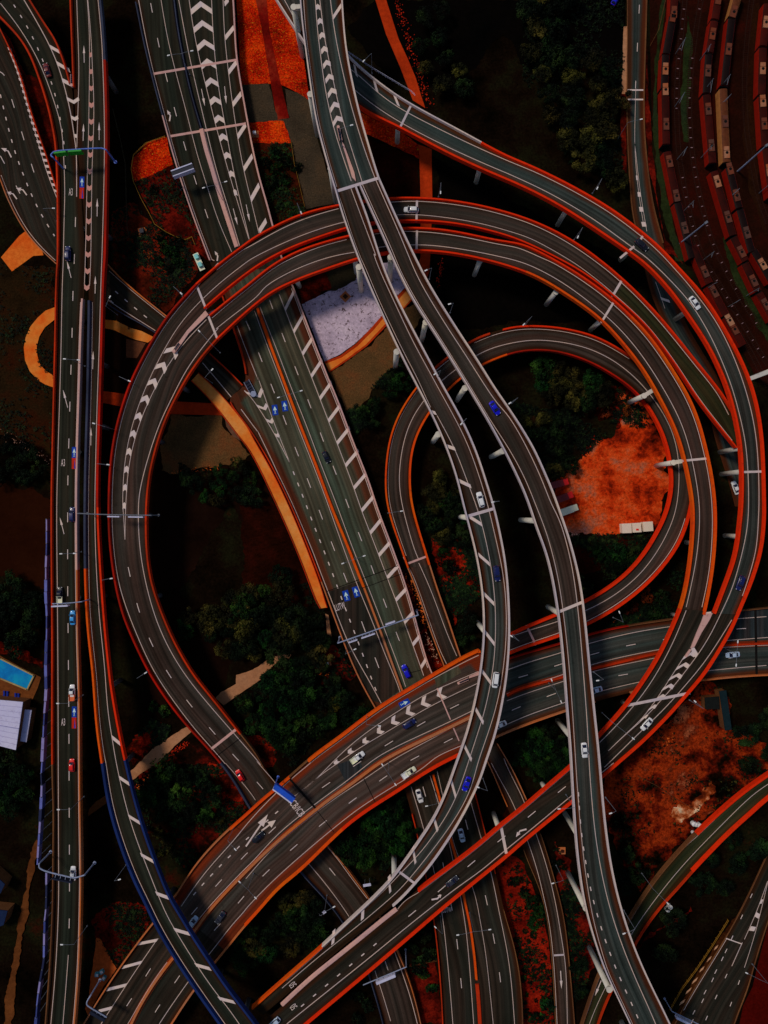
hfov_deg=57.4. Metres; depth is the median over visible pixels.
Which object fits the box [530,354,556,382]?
tree
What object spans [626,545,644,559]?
tree
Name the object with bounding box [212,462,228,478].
tree
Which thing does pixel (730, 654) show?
car
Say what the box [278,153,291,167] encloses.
shrub
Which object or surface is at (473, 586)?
undergrowth
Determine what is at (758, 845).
tree
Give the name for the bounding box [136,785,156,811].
tree
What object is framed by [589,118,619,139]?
tree
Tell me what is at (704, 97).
train
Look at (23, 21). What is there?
highway viaduct
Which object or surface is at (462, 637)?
tree
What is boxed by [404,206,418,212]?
car
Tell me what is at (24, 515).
creek water
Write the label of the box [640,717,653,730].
car
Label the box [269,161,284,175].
shrub
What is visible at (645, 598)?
shrub
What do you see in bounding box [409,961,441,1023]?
red bed
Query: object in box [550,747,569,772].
tree
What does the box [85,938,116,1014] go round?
bare dirt
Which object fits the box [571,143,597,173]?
tree
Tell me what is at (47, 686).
noise wall
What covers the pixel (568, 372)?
tree
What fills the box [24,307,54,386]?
curved path
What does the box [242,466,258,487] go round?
tree
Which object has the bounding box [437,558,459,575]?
shrub
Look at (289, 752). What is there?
tree
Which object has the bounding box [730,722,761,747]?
tree
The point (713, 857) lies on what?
tree
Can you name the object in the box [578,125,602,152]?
tree
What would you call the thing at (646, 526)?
site cabin
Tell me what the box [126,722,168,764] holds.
red soil
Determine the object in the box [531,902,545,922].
shrub
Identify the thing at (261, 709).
tree
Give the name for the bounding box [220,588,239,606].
tree
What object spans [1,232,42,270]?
paved apron
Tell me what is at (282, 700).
tree
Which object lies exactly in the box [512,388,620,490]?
undergrowth
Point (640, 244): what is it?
car
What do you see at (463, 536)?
tree
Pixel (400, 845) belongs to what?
tree
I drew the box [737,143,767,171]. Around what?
floodlight mast
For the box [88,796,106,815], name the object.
tan path
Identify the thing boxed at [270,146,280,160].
shrub
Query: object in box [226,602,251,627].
tree
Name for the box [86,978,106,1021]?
sign gantry
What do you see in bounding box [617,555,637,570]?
tree
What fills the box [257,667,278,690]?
tree
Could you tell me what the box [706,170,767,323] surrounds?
train
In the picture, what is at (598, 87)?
tree
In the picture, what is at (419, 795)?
car
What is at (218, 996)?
highway viaduct
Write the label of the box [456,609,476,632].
tree
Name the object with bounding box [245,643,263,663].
tree
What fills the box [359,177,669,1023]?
viaduct
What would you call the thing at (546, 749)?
tree
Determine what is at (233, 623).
tree
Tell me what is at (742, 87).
railway track
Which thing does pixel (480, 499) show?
car
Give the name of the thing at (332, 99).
viaduct
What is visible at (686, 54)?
grass strip
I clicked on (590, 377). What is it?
tree
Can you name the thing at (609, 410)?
shrub
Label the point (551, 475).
tree
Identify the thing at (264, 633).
tree
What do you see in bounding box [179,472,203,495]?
tree
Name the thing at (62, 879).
sign gantry
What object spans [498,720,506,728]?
car
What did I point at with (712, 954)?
grass strip
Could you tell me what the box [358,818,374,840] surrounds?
tree
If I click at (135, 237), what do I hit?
undergrowth
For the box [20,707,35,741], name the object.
awning
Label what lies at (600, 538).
undergrowth
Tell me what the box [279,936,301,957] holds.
tree
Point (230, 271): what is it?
ring viaduct
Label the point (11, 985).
brown path
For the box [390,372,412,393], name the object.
tree
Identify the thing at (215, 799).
tree
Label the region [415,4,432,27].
tree
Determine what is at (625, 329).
ring viaduct
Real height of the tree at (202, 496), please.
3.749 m
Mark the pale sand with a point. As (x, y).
(680, 813)
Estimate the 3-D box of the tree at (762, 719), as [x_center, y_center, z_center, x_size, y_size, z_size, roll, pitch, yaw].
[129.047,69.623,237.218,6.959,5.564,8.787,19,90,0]
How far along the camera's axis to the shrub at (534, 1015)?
238.75 m
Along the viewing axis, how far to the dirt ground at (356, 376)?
239.92 m
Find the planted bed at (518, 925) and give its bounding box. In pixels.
[497,856,553,1023]
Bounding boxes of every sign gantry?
[38,850,95,883]
[50,147,116,168]
[51,599,89,606]
[77,512,159,517]
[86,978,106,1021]
[337,609,418,643]
[363,948,406,984]
[663,997,697,1023]
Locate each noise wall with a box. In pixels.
[34,866,51,1023]
[37,519,52,864]
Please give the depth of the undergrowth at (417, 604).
239.77 m
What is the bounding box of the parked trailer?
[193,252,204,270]
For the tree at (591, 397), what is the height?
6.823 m
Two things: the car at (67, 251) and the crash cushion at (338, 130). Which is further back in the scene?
the car at (67, 251)
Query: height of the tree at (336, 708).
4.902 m
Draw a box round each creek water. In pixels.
[0,481,49,588]
[101,180,273,712]
[347,0,625,96]
[400,283,507,359]
[427,156,646,324]
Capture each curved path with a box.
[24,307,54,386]
[103,391,220,414]
[105,319,151,341]
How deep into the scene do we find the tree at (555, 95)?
235.51 m
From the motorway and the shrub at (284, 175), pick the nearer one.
the motorway
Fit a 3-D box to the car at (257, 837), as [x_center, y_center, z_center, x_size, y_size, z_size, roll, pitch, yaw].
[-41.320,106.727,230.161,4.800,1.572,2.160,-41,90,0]
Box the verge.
[645,47,682,263]
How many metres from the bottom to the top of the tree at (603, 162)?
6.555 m
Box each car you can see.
[42,63,51,77]
[64,246,71,260]
[68,507,74,521]
[69,759,75,771]
[70,610,75,624]
[70,866,76,880]
[189,915,197,926]
[215,910,225,923]
[235,769,244,781]
[251,831,264,843]
[269,1016,280,1023]
[322,451,330,462]
[401,664,410,678]
[402,718,415,729]
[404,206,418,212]
[415,789,422,802]
[445,875,458,886]
[458,828,464,841]
[462,776,470,791]
[476,492,484,507]
[489,401,500,415]
[492,672,498,687]
[493,565,500,581]
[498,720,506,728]
[580,742,588,757]
[593,686,602,692]
[611,0,617,5]
[634,238,647,251]
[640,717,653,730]
[688,295,700,309]
[725,651,739,657]
[731,481,738,494]
[735,575,745,590]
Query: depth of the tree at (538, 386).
236.39 m
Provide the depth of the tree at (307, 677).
234.70 m
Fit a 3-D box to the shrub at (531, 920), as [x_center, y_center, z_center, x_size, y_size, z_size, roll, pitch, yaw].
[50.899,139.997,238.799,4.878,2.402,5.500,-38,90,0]
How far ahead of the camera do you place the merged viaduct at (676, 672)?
224.44 m
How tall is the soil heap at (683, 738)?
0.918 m
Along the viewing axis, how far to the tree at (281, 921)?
235.64 m
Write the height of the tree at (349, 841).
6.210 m
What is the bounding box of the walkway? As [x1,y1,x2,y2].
[191,372,327,607]
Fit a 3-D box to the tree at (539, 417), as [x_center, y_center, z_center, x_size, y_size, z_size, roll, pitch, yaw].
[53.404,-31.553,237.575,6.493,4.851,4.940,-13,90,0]
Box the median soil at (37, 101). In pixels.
[2,31,55,180]
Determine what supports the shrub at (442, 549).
on the red soil at (459, 562)
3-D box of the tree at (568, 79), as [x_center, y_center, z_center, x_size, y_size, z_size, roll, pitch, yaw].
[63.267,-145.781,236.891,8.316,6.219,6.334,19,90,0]
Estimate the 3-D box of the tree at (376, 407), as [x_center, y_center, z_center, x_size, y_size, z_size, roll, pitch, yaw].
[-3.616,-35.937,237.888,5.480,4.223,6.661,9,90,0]
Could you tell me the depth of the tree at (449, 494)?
236.02 m
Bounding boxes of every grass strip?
[652,0,683,261]
[671,918,735,1023]
[680,16,692,141]
[723,237,767,341]
[742,0,766,234]
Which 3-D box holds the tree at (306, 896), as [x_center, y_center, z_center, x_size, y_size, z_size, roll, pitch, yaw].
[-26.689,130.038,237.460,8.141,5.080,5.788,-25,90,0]
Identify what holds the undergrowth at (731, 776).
on the patchy dirt at (704, 759)
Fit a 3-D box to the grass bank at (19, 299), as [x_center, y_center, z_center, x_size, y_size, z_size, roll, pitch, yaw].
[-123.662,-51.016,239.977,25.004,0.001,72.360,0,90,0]
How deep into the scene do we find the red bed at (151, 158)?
239.91 m
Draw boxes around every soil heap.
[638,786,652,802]
[656,762,673,780]
[674,731,691,747]
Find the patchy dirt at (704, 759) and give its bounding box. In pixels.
[603,681,767,891]
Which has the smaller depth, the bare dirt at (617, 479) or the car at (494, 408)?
the car at (494, 408)
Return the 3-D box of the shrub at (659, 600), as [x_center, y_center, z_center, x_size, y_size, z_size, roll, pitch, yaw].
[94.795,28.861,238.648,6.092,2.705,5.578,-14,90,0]
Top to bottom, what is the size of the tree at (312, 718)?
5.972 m
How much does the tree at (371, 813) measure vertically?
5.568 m
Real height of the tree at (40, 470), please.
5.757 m
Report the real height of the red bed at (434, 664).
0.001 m
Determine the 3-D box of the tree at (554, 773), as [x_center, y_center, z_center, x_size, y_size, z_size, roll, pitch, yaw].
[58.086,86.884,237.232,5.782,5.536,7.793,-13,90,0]
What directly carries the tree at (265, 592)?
on the dark bank at (268, 545)
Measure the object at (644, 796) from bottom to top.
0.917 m
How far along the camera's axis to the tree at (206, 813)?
235.43 m
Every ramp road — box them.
[403,557,574,1023]
[580,771,767,1023]
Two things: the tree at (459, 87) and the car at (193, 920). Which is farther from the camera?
the tree at (459, 87)
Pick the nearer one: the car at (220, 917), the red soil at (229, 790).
the car at (220, 917)
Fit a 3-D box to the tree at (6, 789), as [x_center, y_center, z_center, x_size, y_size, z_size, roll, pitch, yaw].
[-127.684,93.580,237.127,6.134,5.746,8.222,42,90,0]
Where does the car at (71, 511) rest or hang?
on the highway viaduct at (23, 21)
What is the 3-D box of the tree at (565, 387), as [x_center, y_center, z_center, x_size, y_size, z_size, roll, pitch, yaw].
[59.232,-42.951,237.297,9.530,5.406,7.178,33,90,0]
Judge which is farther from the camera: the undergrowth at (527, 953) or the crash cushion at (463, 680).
the undergrowth at (527, 953)
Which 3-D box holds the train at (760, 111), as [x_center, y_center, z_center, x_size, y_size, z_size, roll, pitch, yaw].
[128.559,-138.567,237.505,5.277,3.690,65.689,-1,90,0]
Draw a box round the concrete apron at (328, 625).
[325,614,330,635]
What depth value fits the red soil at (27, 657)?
239.83 m
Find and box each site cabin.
[619,523,631,532]
[631,523,641,532]
[640,521,652,531]
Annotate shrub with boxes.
[153,229,168,241]
[153,254,163,267]
[153,826,163,838]
[154,848,164,856]
[157,240,171,255]
[158,704,170,717]
[263,175,276,190]
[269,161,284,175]
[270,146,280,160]
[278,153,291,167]
[279,171,292,185]
[289,162,302,171]
[359,997,373,1013]
[409,955,426,976]
[416,970,430,979]
[419,947,437,962]
[425,983,439,992]
[436,546,450,557]
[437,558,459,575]
[506,876,522,886]
[517,886,528,901]
[521,975,526,982]
[523,956,530,963]
[523,966,528,974]
[524,894,540,910]
[526,915,541,931]
[527,1012,543,1023]
[529,932,537,938]
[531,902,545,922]
[538,1012,546,1020]
[539,998,555,1012]
[550,859,566,872]
[601,407,612,417]
[623,404,631,416]
[627,823,638,834]
[639,587,652,604]
[644,603,661,618]
[653,589,670,604]
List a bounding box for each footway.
[620,94,626,172]
[621,26,626,93]
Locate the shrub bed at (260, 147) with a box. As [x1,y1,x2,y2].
[253,143,304,224]
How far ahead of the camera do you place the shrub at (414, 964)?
238.43 m
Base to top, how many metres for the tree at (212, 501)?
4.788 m
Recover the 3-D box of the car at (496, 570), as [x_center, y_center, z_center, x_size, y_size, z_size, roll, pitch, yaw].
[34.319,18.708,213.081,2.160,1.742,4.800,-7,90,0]
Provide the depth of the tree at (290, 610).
234.95 m
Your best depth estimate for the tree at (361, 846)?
236.16 m
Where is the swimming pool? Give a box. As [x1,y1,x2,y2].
[0,657,34,689]
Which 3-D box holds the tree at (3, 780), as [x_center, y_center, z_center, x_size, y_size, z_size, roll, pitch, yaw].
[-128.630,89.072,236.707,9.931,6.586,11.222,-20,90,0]
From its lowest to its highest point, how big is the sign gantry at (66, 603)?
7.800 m
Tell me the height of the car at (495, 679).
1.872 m
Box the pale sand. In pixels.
[670,781,715,822]
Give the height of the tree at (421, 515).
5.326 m
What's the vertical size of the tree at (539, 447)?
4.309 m
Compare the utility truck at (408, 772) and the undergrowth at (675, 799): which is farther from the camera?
the undergrowth at (675, 799)
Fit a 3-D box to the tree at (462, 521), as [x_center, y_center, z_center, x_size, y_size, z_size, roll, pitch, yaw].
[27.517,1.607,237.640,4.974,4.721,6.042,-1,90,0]
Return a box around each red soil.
[0,642,43,671]
[91,902,149,965]
[108,203,197,312]
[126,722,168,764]
[135,736,244,869]
[136,165,208,260]
[199,763,246,820]
[245,735,276,767]
[299,272,330,303]
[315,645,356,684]
[432,539,480,625]
[555,842,594,989]
[572,531,650,573]
[635,906,691,948]
[740,927,767,1023]
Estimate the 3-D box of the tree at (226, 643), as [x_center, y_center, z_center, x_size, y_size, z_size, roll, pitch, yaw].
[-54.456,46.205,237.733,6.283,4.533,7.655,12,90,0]
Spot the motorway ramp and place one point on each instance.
(27, 180)
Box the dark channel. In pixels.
[256,0,288,119]
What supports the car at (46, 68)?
on the highway viaduct at (23, 21)
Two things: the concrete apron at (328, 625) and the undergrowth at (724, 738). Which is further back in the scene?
the concrete apron at (328, 625)
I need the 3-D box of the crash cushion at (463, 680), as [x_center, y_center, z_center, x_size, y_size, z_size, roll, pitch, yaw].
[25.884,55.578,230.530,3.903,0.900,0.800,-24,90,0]
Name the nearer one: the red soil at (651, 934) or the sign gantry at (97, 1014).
the sign gantry at (97, 1014)
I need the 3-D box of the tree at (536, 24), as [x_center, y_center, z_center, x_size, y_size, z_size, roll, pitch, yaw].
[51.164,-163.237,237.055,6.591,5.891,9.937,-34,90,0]
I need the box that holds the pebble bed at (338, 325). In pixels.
[302,263,404,360]
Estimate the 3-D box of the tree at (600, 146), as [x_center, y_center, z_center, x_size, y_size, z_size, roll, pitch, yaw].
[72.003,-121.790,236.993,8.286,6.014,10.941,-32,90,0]
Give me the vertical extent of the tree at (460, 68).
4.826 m
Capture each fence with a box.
[131,136,194,243]
[348,51,410,91]
[638,776,694,809]
[669,919,728,1010]
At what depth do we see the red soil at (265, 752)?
239.86 m
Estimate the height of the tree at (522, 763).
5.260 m
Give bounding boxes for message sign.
[171,163,194,190]
[272,775,295,803]
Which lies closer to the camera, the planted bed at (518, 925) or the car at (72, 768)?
the car at (72, 768)
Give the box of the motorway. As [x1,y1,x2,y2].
[135,0,522,1023]
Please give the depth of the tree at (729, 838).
236.32 m
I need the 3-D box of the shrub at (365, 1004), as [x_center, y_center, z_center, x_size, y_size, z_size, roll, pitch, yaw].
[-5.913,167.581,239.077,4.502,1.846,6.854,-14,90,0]
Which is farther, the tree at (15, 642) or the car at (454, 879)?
the tree at (15, 642)
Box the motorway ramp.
[0,28,242,399]
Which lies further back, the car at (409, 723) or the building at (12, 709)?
the building at (12, 709)
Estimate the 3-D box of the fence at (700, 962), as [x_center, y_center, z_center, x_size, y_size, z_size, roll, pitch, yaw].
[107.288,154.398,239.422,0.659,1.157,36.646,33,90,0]
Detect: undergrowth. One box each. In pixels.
[0,261,53,443]
[93,901,148,965]
[108,204,196,307]
[134,169,201,248]
[134,717,170,748]
[134,763,244,870]
[245,582,355,766]
[245,904,321,966]
[255,141,305,223]
[335,795,414,880]
[346,357,403,435]
[405,576,425,623]
[431,539,480,616]
[432,537,480,604]
[500,859,554,1023]
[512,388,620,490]
[522,0,624,185]
[553,843,592,1001]
[569,531,651,595]
[603,556,683,628]
[613,769,766,889]
[614,773,761,881]
[616,388,652,428]
[618,682,742,765]
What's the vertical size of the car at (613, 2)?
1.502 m
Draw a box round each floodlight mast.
[679,221,707,243]
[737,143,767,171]
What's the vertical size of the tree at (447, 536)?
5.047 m
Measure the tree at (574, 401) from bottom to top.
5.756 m
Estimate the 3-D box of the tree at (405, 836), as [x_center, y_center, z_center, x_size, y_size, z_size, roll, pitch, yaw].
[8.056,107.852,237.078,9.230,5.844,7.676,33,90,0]
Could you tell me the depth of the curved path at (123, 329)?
239.68 m
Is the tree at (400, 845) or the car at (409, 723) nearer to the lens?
the car at (409, 723)
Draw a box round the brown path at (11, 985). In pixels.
[4,840,37,1023]
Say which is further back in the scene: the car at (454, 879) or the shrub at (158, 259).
the shrub at (158, 259)
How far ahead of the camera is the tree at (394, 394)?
236.74 m
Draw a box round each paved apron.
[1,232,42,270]
[126,339,145,357]
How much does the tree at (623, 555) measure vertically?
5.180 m
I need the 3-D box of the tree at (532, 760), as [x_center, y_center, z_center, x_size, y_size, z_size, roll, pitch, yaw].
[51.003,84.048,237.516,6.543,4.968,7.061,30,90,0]
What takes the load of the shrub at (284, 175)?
on the shrub bed at (260, 147)
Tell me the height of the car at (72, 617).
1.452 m
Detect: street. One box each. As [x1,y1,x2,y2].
[626,0,738,505]
[675,856,767,1023]
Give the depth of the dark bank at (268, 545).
239.96 m
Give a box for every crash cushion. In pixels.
[172,343,180,352]
[244,380,256,396]
[337,125,341,140]
[457,678,468,684]
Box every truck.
[56,587,63,602]
[69,684,75,700]
[349,751,364,764]
[401,766,415,779]
[550,478,568,488]
[556,491,573,502]
[560,504,578,515]
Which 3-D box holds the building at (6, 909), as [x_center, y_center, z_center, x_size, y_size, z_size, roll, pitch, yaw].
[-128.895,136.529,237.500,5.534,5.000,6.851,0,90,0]
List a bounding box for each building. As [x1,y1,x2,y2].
[0,695,30,749]
[0,866,11,893]
[0,902,14,925]
[701,694,719,708]
[714,688,731,730]
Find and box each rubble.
[154,742,187,765]
[395,3,433,104]
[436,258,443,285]
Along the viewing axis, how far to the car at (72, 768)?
228.98 m
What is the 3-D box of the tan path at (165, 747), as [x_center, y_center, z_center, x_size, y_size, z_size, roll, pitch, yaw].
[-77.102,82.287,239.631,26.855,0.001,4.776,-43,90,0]
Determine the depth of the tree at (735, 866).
235.91 m
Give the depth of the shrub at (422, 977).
238.68 m
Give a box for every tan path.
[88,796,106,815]
[131,727,190,778]
[216,670,260,704]
[236,654,289,682]
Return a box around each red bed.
[131,137,172,181]
[236,0,307,98]
[249,120,289,142]
[360,112,418,158]
[401,569,442,672]
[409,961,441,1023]
[499,806,509,822]
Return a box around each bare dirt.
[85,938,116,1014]
[554,393,668,535]
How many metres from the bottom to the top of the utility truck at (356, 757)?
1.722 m
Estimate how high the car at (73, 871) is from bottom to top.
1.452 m
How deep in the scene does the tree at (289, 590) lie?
234.94 m
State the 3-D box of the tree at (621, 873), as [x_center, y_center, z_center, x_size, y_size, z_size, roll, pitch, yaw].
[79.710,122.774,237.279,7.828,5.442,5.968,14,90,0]
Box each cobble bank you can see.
[160,414,249,473]
[242,84,333,208]
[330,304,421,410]
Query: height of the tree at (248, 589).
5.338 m
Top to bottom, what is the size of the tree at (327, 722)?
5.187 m
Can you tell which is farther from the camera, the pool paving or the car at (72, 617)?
the pool paving
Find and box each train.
[657,0,677,148]
[660,151,745,348]
[698,0,721,167]
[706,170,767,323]
[715,0,740,166]
[721,162,767,286]
[753,3,767,201]
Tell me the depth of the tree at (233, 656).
236.26 m
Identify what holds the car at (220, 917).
on the arterial viaduct at (333, 789)
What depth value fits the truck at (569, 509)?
237.10 m
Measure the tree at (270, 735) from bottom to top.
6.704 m
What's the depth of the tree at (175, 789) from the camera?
234.79 m
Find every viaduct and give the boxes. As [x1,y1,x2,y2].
[0,0,85,1023]
[69,0,258,1023]
[83,607,767,1023]
[108,263,421,1023]
[196,197,736,448]
[207,227,716,614]
[251,185,509,1014]
[266,608,738,1023]
[275,0,767,653]
[291,0,378,204]
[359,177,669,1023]
[385,325,689,654]
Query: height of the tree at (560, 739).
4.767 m
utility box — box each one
[138,227,146,235]
[251,131,258,137]
[559,847,564,853]
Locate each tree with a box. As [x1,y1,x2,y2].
[0,569,26,600]
[0,747,19,774]
[0,762,15,792]
[0,779,16,796]
[0,795,20,822]
[3,630,24,660]
[10,764,35,787]
[12,467,35,485]
[12,786,34,802]
[13,440,38,462]
[19,607,42,628]
[19,623,38,647]
[30,460,48,478]
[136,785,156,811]
[148,753,178,783]
[167,783,194,811]
[174,768,191,788]
[176,619,194,640]
[178,462,191,480]
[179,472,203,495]
[193,774,213,791]
[195,808,214,823]
[196,617,215,635]
[197,603,222,621]
[198,488,208,503]
[199,467,212,483]
[199,784,222,809]
[203,626,216,642]
[207,494,226,507]
[209,478,228,496]
[211,613,227,630]
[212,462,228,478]
[214,639,231,660]
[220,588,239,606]
[221,596,246,627]
[226,470,239,484]
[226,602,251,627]
[226,640,242,660]
[229,456,245,472]
[231,639,257,657]
[232,591,257,612]
[232,692,253,715]
[233,581,259,608]
[233,618,261,644]
[237,484,263,507]
[241,602,268,628]
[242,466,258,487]
[242,937,266,957]
[243,712,268,735]
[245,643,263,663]
[253,945,278,963]
[255,681,280,706]
[257,584,272,600]
[257,629,272,648]
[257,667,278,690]
[257,702,275,726]
[259,716,281,742]
[262,575,294,608]
[265,639,295,673]
[268,564,295,592]
[269,733,288,749]
[269,911,292,936]
[272,617,304,648]
[272,671,295,696]
[275,693,289,713]
[276,892,299,916]
[277,715,298,736]
[278,732,299,755]
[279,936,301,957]
[282,601,308,629]
[283,907,304,930]
[287,667,318,693]
[287,685,317,709]
[290,713,326,743]
[294,889,317,907]
[298,898,325,931]
[300,926,329,949]
[305,644,334,672]
[308,654,329,673]
[315,677,342,702]
[316,631,333,650]
[317,713,337,729]
[328,671,341,685]
[329,695,340,711]
[329,828,357,856]
[333,688,355,709]
[338,845,359,867]
[339,705,360,728]
[351,704,371,723]
[355,404,370,419]
[355,833,374,855]
[356,845,376,871]
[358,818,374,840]
[360,411,380,429]
[363,808,385,823]
[366,396,380,414]
[369,828,394,853]
[372,812,396,839]
[374,841,390,860]
[379,381,397,398]
[385,799,403,821]
[386,369,398,379]
[387,837,407,856]
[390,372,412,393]
[394,821,420,846]
[412,36,431,54]
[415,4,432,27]
[415,503,433,527]
[417,60,434,74]
[420,481,448,504]
[422,516,445,533]
[426,498,440,514]
[428,494,447,513]
[429,26,447,46]
[430,527,451,546]
[432,468,447,486]
[433,74,454,95]
[435,49,454,65]
[436,491,458,509]
[440,494,463,519]
[449,483,461,500]
[450,522,471,547]
[451,62,467,78]
[452,77,475,98]
[454,626,476,647]
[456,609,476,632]
[459,509,466,524]
[510,746,530,766]
[515,0,543,20]
[517,414,532,428]
[519,41,545,62]
[521,739,538,756]
[524,427,535,440]
[525,725,545,749]
[525,767,541,782]
[527,13,547,38]
[527,753,544,770]
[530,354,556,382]
[533,64,551,82]
[533,376,554,393]
[533,443,541,456]
[533,736,555,757]
[533,755,554,777]
[534,411,551,425]
[535,83,558,104]
[535,775,550,783]
[538,40,565,74]
[539,30,556,54]
[539,387,560,407]
[539,723,557,743]
[542,104,566,123]
[544,360,566,376]
[544,462,566,479]
[548,374,574,395]
[548,761,562,778]
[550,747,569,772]
[554,734,567,749]
[556,127,579,151]
[558,82,584,108]
[561,67,585,86]
[562,391,580,411]
[563,366,579,385]
[569,380,588,399]
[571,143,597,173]
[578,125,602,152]
[579,388,597,412]
[580,47,606,73]
[582,369,604,392]
[583,105,603,125]
[585,134,613,160]
[587,88,620,118]
[588,74,607,92]
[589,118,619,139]
[591,541,607,561]
[595,157,614,177]
[602,166,629,194]
[604,554,619,572]
[605,542,627,561]
[608,87,632,110]
[613,868,630,883]
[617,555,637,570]
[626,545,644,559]
[628,862,651,886]
[652,942,678,962]
[659,906,687,938]
[688,871,715,897]
[703,851,721,868]
[714,879,735,896]
[722,829,742,851]
[728,851,748,875]
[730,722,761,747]
[736,754,762,774]
[745,837,767,861]
[757,707,767,730]
[760,744,767,761]
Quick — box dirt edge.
[548,385,665,536]
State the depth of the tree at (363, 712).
235.32 m
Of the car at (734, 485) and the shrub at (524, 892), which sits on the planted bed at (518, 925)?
the shrub at (524, 892)
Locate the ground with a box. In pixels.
[0,0,767,1023]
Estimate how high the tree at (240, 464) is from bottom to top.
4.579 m
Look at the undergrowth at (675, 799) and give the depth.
239.43 m
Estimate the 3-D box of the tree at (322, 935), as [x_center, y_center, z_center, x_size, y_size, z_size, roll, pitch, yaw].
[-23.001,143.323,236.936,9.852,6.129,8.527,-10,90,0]
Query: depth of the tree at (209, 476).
236.40 m
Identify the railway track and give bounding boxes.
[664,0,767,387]
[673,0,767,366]
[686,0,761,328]
[709,2,761,293]
[727,2,767,263]
[741,0,767,223]
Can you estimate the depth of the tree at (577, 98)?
235.65 m
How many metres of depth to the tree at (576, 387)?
235.88 m
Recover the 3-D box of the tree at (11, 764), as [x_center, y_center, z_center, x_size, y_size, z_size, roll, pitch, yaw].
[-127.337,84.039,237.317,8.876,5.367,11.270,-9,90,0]
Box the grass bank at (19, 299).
[0,259,55,467]
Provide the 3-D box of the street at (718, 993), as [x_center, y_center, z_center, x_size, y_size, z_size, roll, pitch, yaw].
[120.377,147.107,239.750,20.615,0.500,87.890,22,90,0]
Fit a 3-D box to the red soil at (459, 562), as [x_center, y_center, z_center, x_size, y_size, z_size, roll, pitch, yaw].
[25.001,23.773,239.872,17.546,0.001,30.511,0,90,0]
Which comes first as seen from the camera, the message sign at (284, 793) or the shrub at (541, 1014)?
the message sign at (284, 793)
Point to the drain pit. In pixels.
(345, 296)
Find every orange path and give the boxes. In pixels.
[325,144,431,371]
[376,0,424,107]
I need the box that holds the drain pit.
[340,291,350,301]
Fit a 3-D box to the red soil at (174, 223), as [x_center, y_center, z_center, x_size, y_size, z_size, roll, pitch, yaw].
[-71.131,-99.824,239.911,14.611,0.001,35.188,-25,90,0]
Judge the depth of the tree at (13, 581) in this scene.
235.76 m
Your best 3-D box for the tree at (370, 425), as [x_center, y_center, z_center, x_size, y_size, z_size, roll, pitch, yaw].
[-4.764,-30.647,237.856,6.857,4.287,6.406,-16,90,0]
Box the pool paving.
[0,656,40,699]
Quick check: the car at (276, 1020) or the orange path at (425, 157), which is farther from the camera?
the orange path at (425, 157)
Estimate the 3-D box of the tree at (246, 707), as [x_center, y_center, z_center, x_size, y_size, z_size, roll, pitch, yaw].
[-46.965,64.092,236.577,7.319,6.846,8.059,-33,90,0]
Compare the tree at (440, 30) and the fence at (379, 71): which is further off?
the tree at (440, 30)
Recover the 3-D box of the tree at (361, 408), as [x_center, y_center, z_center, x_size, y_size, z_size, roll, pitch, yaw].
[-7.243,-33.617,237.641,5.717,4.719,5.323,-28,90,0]
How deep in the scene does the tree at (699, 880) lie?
236.13 m
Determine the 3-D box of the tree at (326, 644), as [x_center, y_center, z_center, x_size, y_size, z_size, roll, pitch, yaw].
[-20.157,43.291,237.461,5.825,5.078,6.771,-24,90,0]
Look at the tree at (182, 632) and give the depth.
236.41 m
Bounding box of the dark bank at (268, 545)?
[240,503,314,606]
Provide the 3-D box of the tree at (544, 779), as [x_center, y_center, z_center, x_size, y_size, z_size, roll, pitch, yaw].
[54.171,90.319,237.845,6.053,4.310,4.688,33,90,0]
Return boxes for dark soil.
[325,263,355,290]
[368,140,418,196]
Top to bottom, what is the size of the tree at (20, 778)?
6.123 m
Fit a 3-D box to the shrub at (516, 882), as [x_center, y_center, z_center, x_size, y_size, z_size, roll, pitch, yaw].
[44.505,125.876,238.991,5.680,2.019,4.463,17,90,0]

